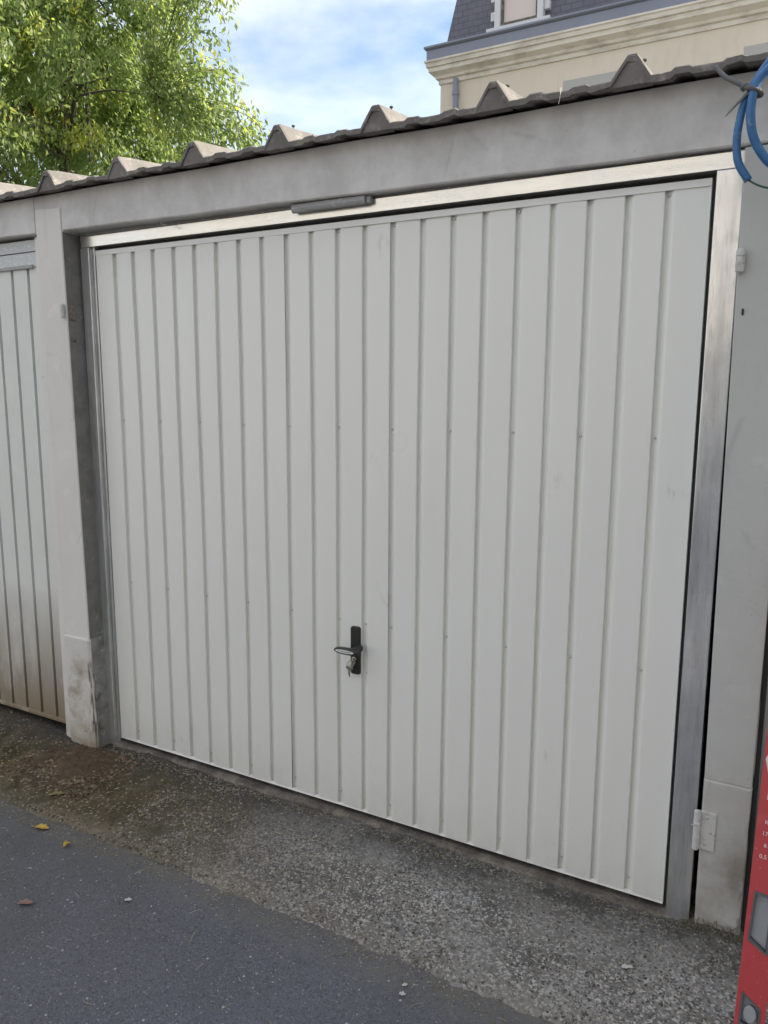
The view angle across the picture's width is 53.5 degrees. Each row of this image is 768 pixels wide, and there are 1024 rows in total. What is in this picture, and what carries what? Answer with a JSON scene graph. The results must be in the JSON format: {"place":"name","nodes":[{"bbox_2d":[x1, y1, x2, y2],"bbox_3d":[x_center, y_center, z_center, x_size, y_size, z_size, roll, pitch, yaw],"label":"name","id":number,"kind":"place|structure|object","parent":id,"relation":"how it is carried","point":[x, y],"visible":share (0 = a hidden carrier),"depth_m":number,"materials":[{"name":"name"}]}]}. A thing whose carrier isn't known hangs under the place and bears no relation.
{"place":"outdoors","nodes":[
{"label":"outdoors","id":0,"kind":"place"},
{"bbox_2d":[0,181,70,736],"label":"neighbour garage","id":1,"kind":"structure","parent":0,"point":[33,675],"depth_m":3.25,"materials":[{"name":"paint"}]},
{"bbox_2d":[0,239,65,723],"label":"garage door","id":2,"kind":"structure","parent":1,"relation":"in","point":[31,672],"depth_m":3.28,"materials":[{"name":"paint"}]},
{"bbox_2d":[0,708,265,862],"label":"brown gravel","id":3,"kind":"structure","parent":0,"point":[127,819],"depth_m":2.80,"materials":[{"name":"brown gravel"}]},
{"bbox_2d":[2,0,456,183],"label":"sky","id":4,"kind":"structure","parent":0,"point":[318,67],"materials":[{"name":"blue"}]},
{"bbox_2d":[1,812,504,1023],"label":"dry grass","id":5,"kind":"structure","parent":0,"point":[191,940],"depth_m":2.08,"materials":[{"name":"plant"}]},
{"bbox_2d":[0,793,576,1023],"bbox_3d":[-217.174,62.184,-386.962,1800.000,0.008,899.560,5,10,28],"label":"road","id":6,"kind":"structure","parent":0,"point":[284,988],"depth_m":2.05,"materials":[{"name":"grey asphalt"}]},
{"bbox_2d":[13,898,32,903],"bbox_3d":[-1.068,1.155,2.256,0.055,0.009,0.026,4,10,21],"label":"fallen leaf","id":7,"kind":"object","parent":6,"relation":"on","point":[26,901],"visible":1,"depth_m":2.26,"materials":[{"name":"brown plant"}]},
{"bbox_2d":[31,823,48,828],"bbox_3d":[-1.195,1.092,2.647,0.070,0.010,0.032,5,10,28],"label":"fallen leaf","id":8,"kind":"object","parent":6,"relation":"on","point":[42,826],"visible":1,"depth_m":2.65,"materials":[{"name":"yellow plant"}]},
{"bbox_2d":[61,841,70,847],"bbox_3d":[-1.058,1.107,2.537,0.022,0.016,0.028,1,9,5],"label":"fallen leaf","id":9,"kind":"object","parent":6,"relation":"on","point":[65,843],"visible":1,"depth_m":2.54,"materials":[{"name":"yellow plant"}]},
{"bbox_2d":[0,827,455,1020],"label":"road grit","id":10,"kind":"object","parent":6,"relation":"on","point":[127,925],"visible":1,"depth_m":2.09,"materials":[{"name":"grey gravel"}]},
{"bbox_2d":[3,713,738,1023],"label":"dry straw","id":11,"kind":"object","parent":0,"point":[388,881],"visible":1,"depth_m":2.31,"materials":[{"name":"beige plant"}]},
{"bbox_2d":[0,703,767,1023],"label":"apron","id":12,"kind":"object","parent":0,"point":[268,819],"visible":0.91,"depth_m":2.28,"materials":[{"name":"grey gravel"}]},
{"bbox_2d":[49,791,64,794],"bbox_3d":[-1.228,1.051,2.840,0.070,0.011,0.028,-3,10,-18],"label":"fallen leaf","id":13,"kind":"object","parent":12,"relation":"on","point":[55,792],"visible":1,"depth_m":2.85,"materials":[{"name":"plant"}]},
{"bbox_2d":[0,737,139,800],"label":"dirt crumbs","id":14,"kind":"object","parent":12,"relation":"on","point":[82,781],"visible":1,"depth_m":2.98,"materials":[{"name":"brown soil"}]},
{"bbox_2d":[18,745,129,788],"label":"dirt","id":15,"kind":"structure","parent":12,"relation":"on","point":[75,764],"depth_m":3.05,"materials":[{"name":"brown soil"}]},
{"bbox_2d":[77,744,276,834],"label":"moss grass","id":16,"kind":"structure","parent":12,"relation":"on","point":[179,789],"depth_m":2.85,"materials":[{"name":"plant"}]},
{"bbox_2d":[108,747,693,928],"bbox_3d":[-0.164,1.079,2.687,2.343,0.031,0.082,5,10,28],"label":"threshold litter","id":17,"kind":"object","parent":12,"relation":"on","point":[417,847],"visible":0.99,"depth_m":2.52,"materials":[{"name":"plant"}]},
{"bbox_2d":[102,744,733,947],"bbox_3d":[-0.120,1.082,2.658,2.453,0.042,0.066,5,10,28],"label":"threshold grit","id":18,"kind":"object","parent":12,"relation":"on","point":[406,842],"visible":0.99,"depth_m":2.58,"materials":[{"name":"grey gravel"}]},
{"bbox_2d":[621,964,632,968],"bbox_3d":[0.642,1.199,2.008,0.030,0.005,0.017,0,9,0],"label":"paint flake","id":19,"kind":"object","parent":12,"relation":"on","point":[626,966],"visible":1,"depth_m":2.01,"materials":[{"name":"white paint"}]},
{"bbox_2d":[676,909,743,944],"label":"grass tufts","id":20,"kind":"object","parent":12,"relation":"on","point":[708,927],"visible":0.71,"depth_m":2.10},
{"bbox_2d":[734,729,767,1023],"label":"spirit level","id":21,"kind":"object","parent":12,"relation":"on","point":[751,1000],"visible":1,"depth_m":1.80,"materials":[{"name":"metal"}]},
{"bbox_2d":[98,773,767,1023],"bbox_3d":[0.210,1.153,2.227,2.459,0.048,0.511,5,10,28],"label":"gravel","id":22,"kind":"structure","parent":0,"point":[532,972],"depth_m":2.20,"materials":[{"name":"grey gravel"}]},
{"bbox_2d":[424,0,767,113],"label":"town house","id":23,"kind":"structure","parent":0,"point":[524,48],"depth_m":15.01,"materials":[{"name":"beige paint"}]},
{"bbox_2d":[558,66,619,91],"bbox_3d":[4.068,-7.713,15.195,1.250,1.990,0.070,5,10,28],"label":"window","id":24,"kind":"structure","parent":23,"relation":"in","point":[565,83],"depth_m":15.04,"materials":[{"name":"beige paint"}]},
{"bbox_2d":[738,37,767,55],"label":"window","id":25,"kind":"structure","parent":23,"relation":"in","point":[757,46],"depth_m":13.64,"materials":[{"name":"beige paint"}]},
{"bbox_2d":[695,728,763,901],"bbox_3d":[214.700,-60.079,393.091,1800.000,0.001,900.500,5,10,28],"label":"ground","id":26,"kind":"structure","parent":0,"point":[756,807],"depth_m":2.88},
{"bbox_2d":[0,0,270,186],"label":"broadleaf tree","id":27,"kind":"object","parent":26,"relation":"on","point":[110,87],"visible":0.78,"depth_m":10.16,"materials":[{"name":"green plant"}]},
{"bbox_2d":[24,52,767,934],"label":"garage","id":28,"kind":"structure","parent":26,"relation":"on","point":[446,430],"depth_m":2.36,"materials":[{"name":"paint"}]},
{"bbox_2d":[95,178,713,903],"bbox_3d":[-0.160,0.068,2.565,2.207,2.000,0.096,5,10,28],"label":"garage door","id":29,"kind":"structure","parent":28,"relation":"in","point":[449,454],"depth_m":2.42,"materials":[{"name":"paint"}]},
{"bbox_2d":[346,658,353,676],"bbox_3d":[-0.116,0.530,2.598,0.030,0.067,0.023,5,10,28],"label":"key ring","id":30,"kind":"object","parent":29,"relation":"hanging from","point":[349,668],"visible":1,"depth_m":2.59,"materials":[{"name":"silver metal"}]},
{"bbox_2d":[732,58,767,188],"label":"cable","id":31,"kind":"object","parent":28,"relation":"hanging from","point":[747,106],"visible":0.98,"depth_m":1.69,"materials":[{"name":"blue plastic"}]},
{"bbox_2d":[714,65,763,98],"bbox_3d":[0.794,-0.979,1.720,0.051,0.109,0.139,-5,11,-32],"label":"cord","id":32,"kind":"object","parent":31,"relation":"attached to","point":[736,82],"visible":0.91,"depth_m":1.70,"materials":[{"name":"grey plastic"}]},
{"bbox_2d":[725,90,748,115],"bbox_3d":[0.787,-0.911,1.698,0.047,0.048,0.010,7,11,37],"label":"cable tie tail","id":33,"kind":"object","parent":32,"relation":"attached to","point":[745,93],"visible":1,"depth_m":1.69},
{"bbox_2d":[751,683,767,867],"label":"neighbour garage","id":34,"kind":"structure","parent":0,"point":[763,742],"depth_m":2.08,"materials":[{"name":"paint"}]},
{"bbox_2d":[751,683,767,867],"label":"garage door","id":35,"kind":"structure","parent":34,"relation":"in","point":[766,707],"depth_m":2.08,"materials":[{"name":"paint"}]}
]}

